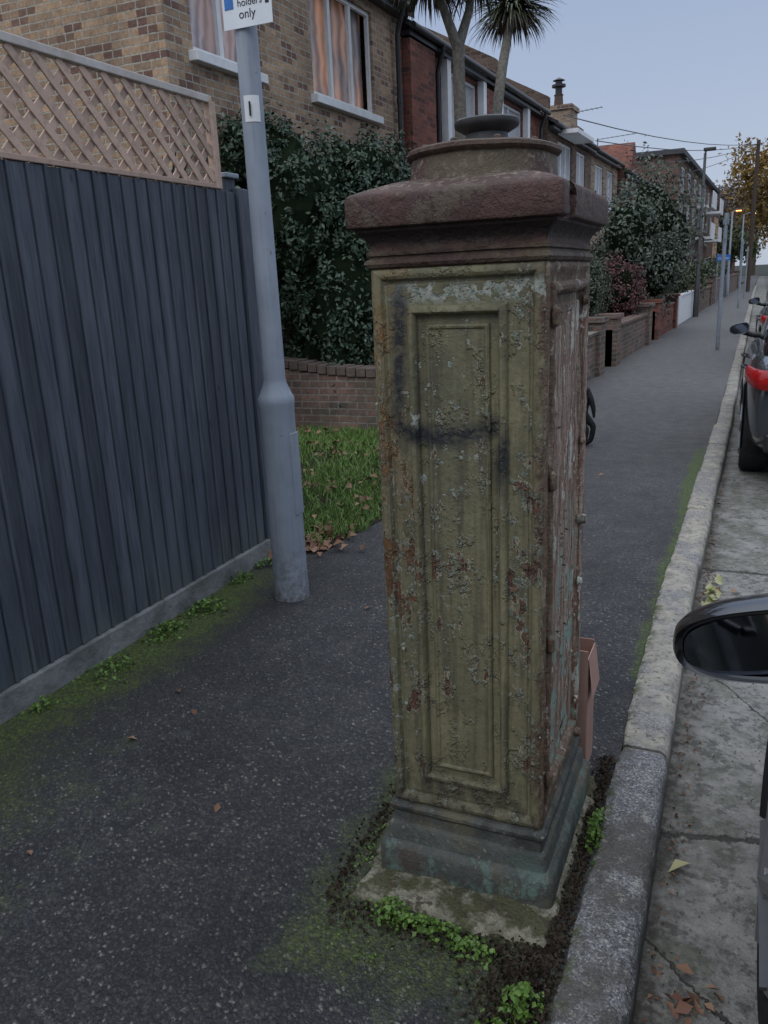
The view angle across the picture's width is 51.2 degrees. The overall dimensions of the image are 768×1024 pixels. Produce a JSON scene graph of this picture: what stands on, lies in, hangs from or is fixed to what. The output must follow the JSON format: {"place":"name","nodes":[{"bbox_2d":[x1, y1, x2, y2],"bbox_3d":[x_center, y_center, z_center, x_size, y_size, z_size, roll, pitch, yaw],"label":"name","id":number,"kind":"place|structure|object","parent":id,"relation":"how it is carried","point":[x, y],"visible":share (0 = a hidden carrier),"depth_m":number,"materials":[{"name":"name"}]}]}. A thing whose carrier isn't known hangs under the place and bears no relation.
{"place":"outdoors","nodes":[
{"label":"outdoors","id":0,"kind":"place"},
{"bbox_2d":[296,423,381,553],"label":"lawn grass","id":1,"kind":"structure","parent":0,"point":[304,437],"depth_m":6.48,"materials":[{"name":"plant"}]},
{"bbox_2d":[267,427,380,562],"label":"fallen leaves","id":2,"kind":"object","parent":1,"relation":"on","point":[312,543],"visible":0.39,"depth_m":5.12,"materials":[{"name":"brown plant"}]},
{"bbox_2d":[0,275,757,1023],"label":"pavement","id":3,"kind":"structure","parent":0,"point":[176,919],"depth_m":2.63,"materials":[{"name":"asphalt"}]},
{"bbox_2d":[21,695,58,713],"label":"weed plant","id":4,"kind":"object","parent":3,"relation":"on","point":[44,700],"visible":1,"depth_m":3.13,"materials":[{"name":"green plant"}]},
{"bbox_2d":[72,653,145,689],"bbox_3d":[-1.144,0.657,3.413,0.246,0.061,0.301,4,18,23],"label":"weed plant","id":5,"kind":"object","parent":3,"relation":"on","point":[111,666],"visible":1,"depth_m":3.41,"materials":[{"name":"green plant"}]},
{"bbox_2d":[0,160,270,724],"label":"garden fence","id":6,"kind":"object","parent":3,"relation":"on","point":[133,502],"visible":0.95,"depth_m":3.52,"materials":[{"name":"wood"}]},
{"bbox_2d":[0,30,222,189],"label":"lattice trellis","id":7,"kind":"object","parent":6,"relation":"on","point":[13,45],"visible":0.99,"depth_m":3.32,"materials":[{"name":"brown wood"}]},
{"bbox_2d":[141,618,190,645],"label":"weed plant","id":8,"kind":"object","parent":3,"relation":"on","point":[160,631],"visible":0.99,"depth_m":3.76,"materials":[{"name":"green plant"}]},
{"bbox_2d":[0,0,399,365],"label":"walls","id":9,"kind":"structure","parent":3,"relation":"on","point":[151,38],"depth_m":8.24,"materials":[{"name":"brick"}]},
{"bbox_2d":[188,0,236,61],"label":"curtain","id":10,"kind":"object","parent":9,"relation":"hanging from","point":[202,24],"visible":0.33,"depth_m":8.40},
{"bbox_2d":[193,0,236,62],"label":"window frame","id":11,"kind":"object","parent":9,"relation":"attached to","point":[218,28],"visible":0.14,"depth_m":8.38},
{"bbox_2d":[188,49,268,84],"bbox_3d":[-1.621,-4.682,8.461,0.120,0.098,1.284,5,18,25],"label":"window sill","id":12,"kind":"structure","parent":9,"relation":"attached to","point":[206,59],"depth_m":8.17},
{"bbox_2d":[308,0,362,108],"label":"curtain","id":13,"kind":"object","parent":9,"relation":"hanging from","point":[338,45],"depth_m":10.79,"materials":[{"name":"fabric"}]},
{"bbox_2d":[314,0,371,112],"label":"window frame","id":14,"kind":"object","parent":9,"relation":"attached to","point":[348,5],"visible":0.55,"depth_m":10.85,"materials":[{"name":"plastic"}]},
{"bbox_2d":[311,93,383,124],"bbox_3d":[-0.463,-5.415,10.813,0.120,0.098,1.925,5,18,25],"label":"window sill","id":15,"kind":"structure","parent":9,"relation":"attached to","point":[337,106],"depth_m":10.63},
{"bbox_2d":[368,0,407,18],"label":"soffit","id":16,"kind":"structure","parent":9,"relation":"attached to","point":[380,4],"depth_m":11.44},
{"bbox_2d":[178,596,233,621],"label":"weed plant","id":17,"kind":"object","parent":3,"relation":"on","point":[205,605],"visible":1,"depth_m":4.01,"materials":[{"name":"green plant"}]},
{"bbox_2d":[228,571,252,585],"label":"weed plant","id":18,"kind":"object","parent":3,"relation":"on","point":[241,575],"visible":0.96,"depth_m":4.39,"materials":[{"name":"green plant"}]},
{"bbox_2d":[235,25,309,601],"bbox_3d":[-0.193,-2.194,3.224,1.072,5.580,0.220,4,18,23],"label":"street lamp","id":19,"kind":"object","parent":3,"relation":"on","point":[280,445],"visible":0.98,"depth_m":3.80,"materials":[{"name":"metal"}]},
{"bbox_2d":[222,0,272,30],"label":"parking sign","id":20,"kind":"object","parent":19,"relation":"attached to","point":[238,14],"visible":1,"depth_m":3.36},
{"bbox_2d":[289,431,303,514],"bbox_3d":[-0.432,-0.189,3.952,0.017,0.410,0.070,4,18,23],"label":"access door","id":21,"kind":"structure","parent":19,"relation":"in","point":[293,437],"depth_m":3.94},
{"bbox_2d":[311,754,615,1023],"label":"loose soil","id":22,"kind":"structure","parent":3,"relation":"on","point":[545,963],"depth_m":1.93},
{"bbox_2d":[364,895,416,930],"bbox_3d":[0.016,0.993,2.025,0.099,0.054,0.132,-10,18,-24],"label":"weed plant","id":23,"kind":"object","parent":22,"relation":"on","point":[392,905],"visible":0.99,"depth_m":2.01,"materials":[{"name":"green plant"}]},
{"bbox_2d":[365,904,485,950],"bbox_3d":[0.097,1.012,1.973,0.317,0.040,0.095,4,18,23],"label":"weed plant","id":24,"kind":"object","parent":22,"relation":"on","point":[420,928],"visible":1,"depth_m":1.96,"materials":[{"name":"green plant"}]},
{"bbox_2d":[432,937,503,970],"bbox_3d":[0.200,1.036,1.912,0.180,0.039,0.078,4,18,23],"label":"weed plant","id":25,"kind":"object","parent":22,"relation":"on","point":[468,944],"visible":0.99,"depth_m":1.90,"materials":[{"name":"green plant"}]},
{"bbox_2d":[474,1008,510,1023],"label":"weed plant","id":26,"kind":"object","parent":22,"relation":"on","point":[477,1021],"visible":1,"depth_m":1.73,"materials":[{"name":"green plant"}]},
{"bbox_2d":[492,981,544,1023],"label":"weed plant","id":27,"kind":"object","parent":22,"relation":"on","point":[518,1007],"visible":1,"depth_m":1.75,"materials":[{"name":"green plant"}]},
{"bbox_2d":[583,806,605,864],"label":"weed plant","id":28,"kind":"object","parent":22,"relation":"on","point":[596,820],"visible":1,"depth_m":2.26,"materials":[{"name":"green plant"}]},
{"bbox_2d":[352,776,597,947],"bbox_3d":[0.289,0.930,2.323,0.580,0.041,0.801,4,18,23],"label":"concrete footing","id":29,"kind":"object","parent":3,"relation":"on","point":[472,912],"visible":0.27,"depth_m":2.05,"materials":[{"name":"concrete"}]},
{"bbox_2d":[381,732,589,908],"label":"plinth","id":30,"kind":"structure","parent":29,"relation":"on","point":[483,855],"depth_m":2.10,"materials":[{"name":"metal"}]},
{"bbox_2d":[371,114,545,829],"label":"cast iron feeder pillar","id":31,"kind":"structure","parent":30,"relation":"on","point":[461,477],"depth_m":1.86,"materials":[{"name":"metal"}]},
{"bbox_2d":[376,303,580,798],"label":"loose paint flakes","id":32,"kind":"object","parent":31,"relation":"attached to","point":[562,556],"visible":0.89,"depth_m":2.01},
{"bbox_2d":[540,261,589,829],"bbox_3d":[0.458,0.074,2.039,0.027,1.364,0.502,4,18,23],"label":"side door","id":33,"kind":"structure","parent":31,"relation":"attached to","point":[567,282],"depth_m":2.01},
{"bbox_2d":[545,295,589,787],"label":"hinges and bolts","id":34,"kind":"object","parent":33,"relation":"attached to","point":[553,476],"visible":0.96,"depth_m":1.91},
{"bbox_2d":[578,637,599,762],"bbox_3d":[0.558,0.608,2.620,0.262,0.430,0.140,4,18,23],"label":"cardboard box","id":35,"kind":"object","parent":3,"relation":"on","point":[589,678],"visible":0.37,"depth_m":2.53,"materials":[{"name":"cardboard"}]},
{"bbox_2d":[585,387,595,444],"bbox_3d":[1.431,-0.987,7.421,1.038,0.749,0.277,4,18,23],"label":"wheel","id":36,"kind":"object","parent":3,"relation":"on","point":[590,422],"visible":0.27,"depth_m":7.28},
{"bbox_2d":[564,115,766,291],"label":"telegraph pole","id":37,"kind":"object","parent":3,"relation":"on","point":[753,210],"visible":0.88,"depth_m":44.08,"materials":[{"name":"brown wood"}]},
{"bbox_2d":[692,147,715,316],"bbox_3d":[9.895,-8.576,24.796,0.390,4.970,0.200,4,18,23],"label":"street lamp","id":38,"kind":"object","parent":3,"relation":"on","point":[696,295],"visible":0.9,"depth_m":24.95,"materials":[{"name":"metal"}]},
{"bbox_2d":[712,216,721,258],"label":"walls","id":39,"kind":"structure","parent":3,"relation":"on","point":[714,247],"depth_m":68.91,"materials":[{"name":"brick"}]},
{"bbox_2d":[715,213,728,349],"bbox_3d":[6.274,-4.244,14.891,0.100,2.470,0.300,4,18,23],"label":"sign post","id":40,"kind":"object","parent":3,"relation":"on","point":[725,230],"visible":0.88,"depth_m":14.85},
{"bbox_2d":[725,208,742,296],"bbox_3d":[17.247,-12.766,39.562,0.540,4.170,0.200,4,18,23],"label":"street lamp","id":41,"kind":"object","parent":3,"relation":"on","point":[728,273],"visible":0.96,"depth_m":39.73,"materials":[{"name":"metal"}]},
{"bbox_2d":[715,178,757,234],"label":"street tree","id":42,"kind":"object","parent":3,"relation":"on","point":[729,201],"visible":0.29,"depth_m":81.46,"materials":[{"name":"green plant"}]},
{"bbox_2d":[713,212,765,273],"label":"street tree","id":43,"kind":"object","parent":3,"relation":"on","point":[736,240],"visible":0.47,"depth_m":69.34,"materials":[{"name":"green plant"}]},
{"bbox_2d":[737,239,744,307],"bbox_3d":[12.946,-8.633,29.104,0.100,2.420,0.300,4,18,23],"label":"sign post","id":44,"kind":"object","parent":3,"relation":"on","point":[741,262],"visible":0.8,"depth_m":29.06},
{"bbox_2d":[718,132,767,248],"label":"street tree","id":45,"kind":"object","parent":3,"relation":"on","point":[761,214],"visible":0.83,"depth_m":59.31,"materials":[{"name":"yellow plant"}]},
{"bbox_2d":[732,195,767,275],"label":"street tree","id":46,"kind":"object","parent":3,"relation":"on","point":[753,265],"visible":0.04,"depth_m":104.54,"materials":[{"name":"brown plant"}]},
{"bbox_2d":[540,118,591,189],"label":"walls","id":47,"kind":"structure","parent":0,"point":[550,135],"depth_m":21.84,"materials":[{"name":"brick"}]},
{"bbox_2d":[547,116,555,123],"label":"roof","id":48,"kind":"structure","parent":47,"relation":"on","point":[551,119],"depth_m":19.21,"materials":[{"name":"tile"}]},
{"bbox_2d":[541,103,579,127],"bbox_3d":[5.082,-11.324,23.374,1.034,0.820,1.000,4,18,23],"label":"chimney stack","id":49,"kind":"object","parent":48,"relation":"on","point":[559,112],"visible":0.46,"depth_m":22.88,"materials":[{"name":"brick"}]},
{"bbox_2d":[554,94,562,104],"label":"chimney pots","id":50,"kind":"object","parent":49,"relation":"on","point":[558,99],"visible":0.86,"depth_m":23.11,"materials":[{"name":"ceramic"}]},
{"bbox_2d":[552,77,565,93],"bbox_3d":[5.040,-12.235,23.111,0.400,0.520,0.400,4,18,23],"label":"cowl","id":51,"kind":"object","parent":50,"relation":"on","point":[558,85],"visible":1,"depth_m":23.01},
{"bbox_2d":[554,120,600,150],"bbox_3d":[5.235,-10.028,21.428,0.106,0.106,5.203,5,18,25],"label":"gutter","id":52,"kind":"object","parent":48,"relation":"attached to","point":[564,126],"visible":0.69,"depth_m":19.86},
{"bbox_2d":[557,142,569,180],"bbox_3d":[4.679,-9.041,21.073,0.050,1.150,1.603,5,18,25],"label":"window frame","id":53,"kind":"object","parent":47,"relation":"attached to","point":[564,146],"visible":0.44,"depth_m":21.25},
{"bbox_2d":[557,146,567,178],"bbox_3d":[4.665,-9.042,21.079,0.054,1.150,1.600,4,18,23],"label":"curtain","id":54,"kind":"object","parent":53,"relation":"hanging from","point":[562,164],"visible":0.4,"depth_m":21.20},
{"bbox_2d":[548,125,596,153],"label":"soffit","id":55,"kind":"structure","parent":47,"relation":"attached to","point":[557,130],"depth_m":22.09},
{"bbox_2d":[558,128,593,143],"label":"bay trim","id":56,"kind":"structure","parent":47,"relation":"attached to","point":[576,135],"depth_m":20.45,"materials":[{"name":"white paint"}]},
{"bbox_2d":[577,152,583,186],"bbox_3d":[5.530,-9.579,22.802,0.050,1.150,1.202,5,18,25],"label":"window frame","id":57,"kind":"object","parent":47,"relation":"attached to","point":[579,154],"visible":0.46,"depth_m":22.95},
{"bbox_2d":[576,155,581,185],"bbox_3d":[5.516,-9.581,22.808,0.041,1.150,1.200,4,18,23],"label":"curtain","id":58,"kind":"object","parent":57,"relation":"hanging from","point":[580,177],"visible":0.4,"depth_m":22.97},
{"bbox_2d":[407,0,767,265],"label":"sky","id":59,"kind":"structure","parent":0,"point":[683,70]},
{"bbox_2d":[589,152,617,312],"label":"walls","id":60,"kind":"structure","parent":0,"point":[604,166],"depth_m":26.00,"materials":[{"name":"brick"}]},
{"bbox_2d":[594,165,601,194],"bbox_3d":[6.722,-10.293,25.349,0.050,1.200,1.403,5,18,25],"label":"window frame","id":61,"kind":"object","parent":60,"relation":"attached to","point":[598,167],"visible":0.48,"depth_m":25.51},
{"bbox_2d":[591,152,622,169],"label":"soffit","id":62,"kind":"structure","parent":60,"relation":"attached to","point":[606,160],"depth_m":25.62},
{"bbox_2d":[617,170,641,279],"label":"walls","id":63,"kind":"structure","parent":0,"point":[620,173],"depth_m":28.18,"materials":[{"name":"red brick"}]},
{"bbox_2d":[599,142,637,173],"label":"roof","id":64,"kind":"structure","parent":63,"relation":"attached to","point":[617,152],"depth_m":28.69,"materials":[{"name":"red tile"}]},
{"bbox_2d":[621,264,767,750],"bbox_3d":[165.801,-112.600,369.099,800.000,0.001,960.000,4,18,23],"label":"ground","id":65,"kind":"structure","parent":0,"point":[761,270],"depth_m":183.69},
{"bbox_2d":[551,285,756,1023],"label":"kerb","id":66,"kind":"structure","parent":65,"relation":"on","point":[599,982],"depth_m":2.40,"materials":[{"name":"concrete"}]},
{"bbox_2d":[632,276,767,1023],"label":"gutter","id":67,"kind":"object","parent":65,"relation":"on","point":[714,839],"visible":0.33,"depth_m":2.48,"materials":[{"name":"concrete"}]},
{"bbox_2d":[27,473,736,1023],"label":"scattered leaves","id":68,"kind":"object","parent":67,"relation":"on","point":[683,1007],"visible":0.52,"depth_m":1.85,"materials":[{"name":"brown plant"}]},
{"bbox_2d":[1,533,764,1023],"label":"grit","id":69,"kind":"object","parent":67,"relation":"on","point":[355,787],"visible":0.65,"depth_m":2.46,"materials":[{"name":"gravel"}]},
{"bbox_2d":[642,482,723,1021],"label":"gutter litter","id":70,"kind":"object","parent":67,"relation":"on","point":[671,892],"visible":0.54,"depth_m":2.49,"materials":[{"name":"brown plant"}]},
{"bbox_2d":[668,574,722,871],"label":"pale fallen leaves","id":71,"kind":"object","parent":67,"relation":"on","point":[710,588],"visible":0.72,"depth_m":4.03,"materials":[{"name":"yellow plant"}]},
{"bbox_2d":[765,276,767,294],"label":"road","id":72,"kind":"structure","parent":0,"point":[766,281],"depth_m":66.05,"materials":[{"name":"asphalt"}]},
{"bbox_2d":[673,593,767,1023],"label":"parked car","id":73,"kind":"object","parent":72,"relation":"on","point":[725,639],"visible":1,"depth_m":1.31,"materials":[{"name":"black paint"}]},
{"bbox_2d":[730,316,767,470],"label":"parked car","id":74,"kind":"object","parent":72,"relation":"on","point":[753,436],"visible":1,"depth_m":6.30,"materials":[{"name":"grey paint"}]},
{"bbox_2d":[748,297,767,338],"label":"parked car","id":75,"kind":"object","parent":72,"relation":"on","point":[762,317],"visible":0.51,"depth_m":13.39,"materials":[{"name":"grey paint"}]},
{"label":"garden soil","id":76,"kind":"structure","parent":0,"visible":0},
{"bbox_2d":[216,97,415,407],"bbox_3d":[-0.302,-3.007,9.847,2.164,3.651,4.056,6,18,28],"label":"climbing shrub","id":77,"kind":"object","parent":76,"relation":"on","point":[324,278],"visible":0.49,"depth_m":8.76,"materials":[{"name":"green plant"}]},
{"bbox_2d":[285,368,377,429],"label":"wall","id":78,"kind":"structure","parent":76,"relation":"on","point":[318,400],"depth_m":8.76,"materials":[{"name":"brick"}]},
{"bbox_2d":[284,357,375,377],"bbox_3d":[-0.095,-1.552,8.574,2.658,0.199,0.270,4,18,23],"label":"brick coping","id":79,"kind":"object","parent":78,"relation":"on","point":[318,367],"visible":0.42,"depth_m":8.68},
{"bbox_2d":[400,23,540,160],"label":"walls","id":80,"kind":"structure","parent":76,"relation":"on","point":[535,122],"depth_m":15.21,"materials":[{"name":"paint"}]},
{"bbox_2d":[402,19,427,38],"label":"roof","id":81,"kind":"structure","parent":80,"relation":"on","point":[407,23],"depth_m":12.00,"materials":[{"name":"tile"}]},
{"bbox_2d":[410,20,551,114],"bbox_3d":[2.184,-8.393,15.536,0.106,0.106,8.245,5,18,25],"label":"gutter","id":82,"kind":"object","parent":81,"relation":"attached to","point":[427,33],"visible":0.73,"depth_m":14.37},
{"bbox_2d":[435,45,445,142],"bbox_3d":[1.027,-5.183,13.798,0.092,5.104,0.221,-17,22,-41],"label":"downpipe","id":83,"kind":"object","parent":80,"relation":"attached to","point":[438,96],"visible":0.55,"depth_m":13.31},
{"bbox_2d":[402,37,493,178],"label":"brick pilasters","id":84,"kind":"object","parent":80,"relation":"attached to","point":[419,89],"visible":0.29,"depth_m":12.56,"materials":[{"name":"brick"}]},
{"bbox_2d":[451,73,474,115],"bbox_3d":[1.358,-7.283,14.622,0.050,1.150,1.703,5,18,25],"label":"window frame","id":85,"kind":"object","parent":80,"relation":"attached to","point":[469,85],"visible":0.14,"depth_m":15.20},
{"bbox_2d":[396,0,549,108],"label":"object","id":86,"kind":"structure","parent":80,"relation":"on","point":[489,62],"depth_m":15.60,"materials":[{"name":"brick"}]},
{"bbox_2d":[400,29,546,119],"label":"soffit","id":87,"kind":"structure","parent":80,"relation":"attached to","point":[470,72],"depth_m":14.73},
{"bbox_2d":[441,51,529,141],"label":"window surrounds","id":88,"kind":"object","parent":80,"relation":"attached to","point":[446,98],"visible":0.31,"depth_m":13.79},
{"bbox_2d":[451,78,471,136],"bbox_3d":[1.344,-7.285,14.628,0.058,1.150,1.700,4,18,23],"label":"curtain","id":89,"kind":"object","parent":88,"relation":"hanging from","point":[468,101],"visible":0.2,"depth_m":14.99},
{"bbox_2d":[379,0,563,138],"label":"cordyline palm tree","id":90,"kind":"object","parent":76,"relation":"on","point":[513,15],"visible":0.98,"depth_m":12.05,"materials":[{"name":"green plant"}]},
{"bbox_2d":[587,336,595,380],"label":"wall","id":91,"kind":"structure","parent":76,"relation":"on","point":[591,351],"depth_m":11.83,"materials":[{"name":"brick"}]},
{"bbox_2d":[588,316,608,376],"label":"piers","id":92,"kind":"structure","parent":76,"relation":"on","point":[598,324],"depth_m":12.08,"materials":[{"name":"brick"}]},
{"bbox_2d":[589,251,614,316],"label":"clipped hedge","id":93,"kind":"object","parent":76,"relation":"on","point":[598,288],"visible":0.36,"depth_m":13.51,"materials":[{"name":"green"}]},
{"bbox_2d":[593,303,654,366],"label":"piers","id":94,"kind":"structure","parent":76,"relation":"on","point":[613,323],"depth_m":13.36,"materials":[{"name":"brick"}]},
{"bbox_2d":[601,250,648,317],"bbox_3d":[4.831,-4.532,16.411,1.131,1.590,2.278,4,18,23],"label":"purple shrub","id":95,"kind":"object","parent":76,"relation":"on","point":[627,294],"visible":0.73,"depth_m":15.73,"materials":[{"name":"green plant"}]},
{"bbox_2d":[605,317,645,366],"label":"wall","id":96,"kind":"structure","parent":76,"relation":"on","point":[633,337],"depth_m":15.03,"materials":[{"name":"brick"}]},
{"bbox_2d":[621,313,647,326],"bbox_3d":[4.580,-3.619,15.106,0.280,0.058,3.531,5,18,25],"label":"coping","id":97,"kind":"object","parent":96,"relation":"on","point":[628,319],"visible":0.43,"depth_m":15.27,"materials":[{"name":"stone"}]},
{"bbox_2d":[589,133,711,321],"bbox_3d":[5.842,-6.360,18.554,3.122,4.502,4.442,4,18,23],"label":"olive tree foliage","id":98,"kind":"object","parent":76,"relation":"on","point":[648,228],"visible":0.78,"depth_m":18.09,"materials":[{"name":"green"}]},
{"bbox_2d":[641,293,680,339],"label":"piers","id":99,"kind":"structure","parent":76,"relation":"on","point":[656,319],"depth_m":17.94,"materials":[{"name":"red brick"}]},
{"bbox_2d":[652,304,673,338],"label":"wall","id":100,"kind":"structure","parent":76,"relation":"on","point":[666,326],"depth_m":19.68,"materials":[{"name":"red brick"}]},
{"bbox_2d":[636,148,723,297],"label":"apartment block","id":101,"kind":"structure","parent":76,"relation":"on","point":[712,190],"depth_m":43.40,"materials":[{"name":"brick"}]},
{"bbox_2d":[655,258,707,298],"bbox_3d":[10.145,-7.711,26.918,1.158,1.798,10.482,5,18,24],"label":"hedge","id":102,"kind":"object","parent":76,"relation":"on","point":[685,284],"visible":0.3,"depth_m":26.93,"materials":[{"name":"green"}]},
{"bbox_2d":[677,292,693,324],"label":"wall","id":103,"kind":"structure","parent":76,"relation":"on","point":[685,306],"depth_m":23.61,"materials":[{"name":"white paint"}]},
{"bbox_2d":[688,281,713,313],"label":"piers","id":104,"kind":"structure","parent":76,"relation":"on","point":[709,283],"depth_m":31.95,"materials":[{"name":"brick"}]},
{"bbox_2d":[699,288,709,311],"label":"wall","id":105,"kind":"structure","parent":76,"relation":"on","point":[704,302],"depth_m":29.92,"materials":[{"name":"brick"}]},
{"bbox_2d":[700,253,731,283],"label":"hedge","id":106,"kind":"object","parent":76,"relation":"on","point":[711,268],"visible":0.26,"depth_m":34.55,"materials":[{"name":"green"}]},
{"bbox_2d":[705,270,739,303],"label":"piers","id":107,"kind":"structure","parent":76,"relation":"on","point":[711,277],"depth_m":33.20,"materials":[{"name":"brick"}]},
{"bbox_2d":[716,274,737,300],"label":"wall","id":108,"kind":"structure","parent":76,"relation":"on","point":[733,283],"depth_m":45.27,"materials":[{"name":"brick"}]},
{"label":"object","id":109,"kind":"object","parent":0,"visible":0},
{"bbox_2d":[355,216,600,269],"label":"cornice","id":110,"kind":"structure","parent":109,"relation":"on","point":[549,238],"depth_m":1.69,"materials":[{"name":"stone"}]},
{"bbox_2d":[344,170,607,230],"bbox_3d":[0.244,-0.721,1.889,0.474,0.102,0.584,4,18,23],"label":"cap","id":111,"kind":"object","parent":110,"relation":"on","point":[514,194],"visible":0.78,"depth_m":1.64,"materials":[{"name":"stone"}]},
{"bbox_2d":[407,134,561,180],"bbox_3d":[0.232,-0.802,1.859,0.351,0.086,0.404,4,18,23],"label":"drum","id":112,"kind":"object","parent":111,"relation":"on","point":[455,157],"visible":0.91,"depth_m":1.70,"materials":[{"name":"stone"}]},
{"bbox_3d":[-4.236,-8.187,10.591,7.548,2.603,5.540,4,18,23],"label":"roof","id":113,"kind":"object","parent":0,"visible":0},
{"bbox_2d":[395,5,405,176],"bbox_3d":[0.342,-4.848,12.388,0.092,5.304,0.221,-17,22,-41],"label":"downpipe","id":114,"kind":"object","parent":113,"relation":"attached to","point":[398,74],"visible":0.45,"depth_m":11.93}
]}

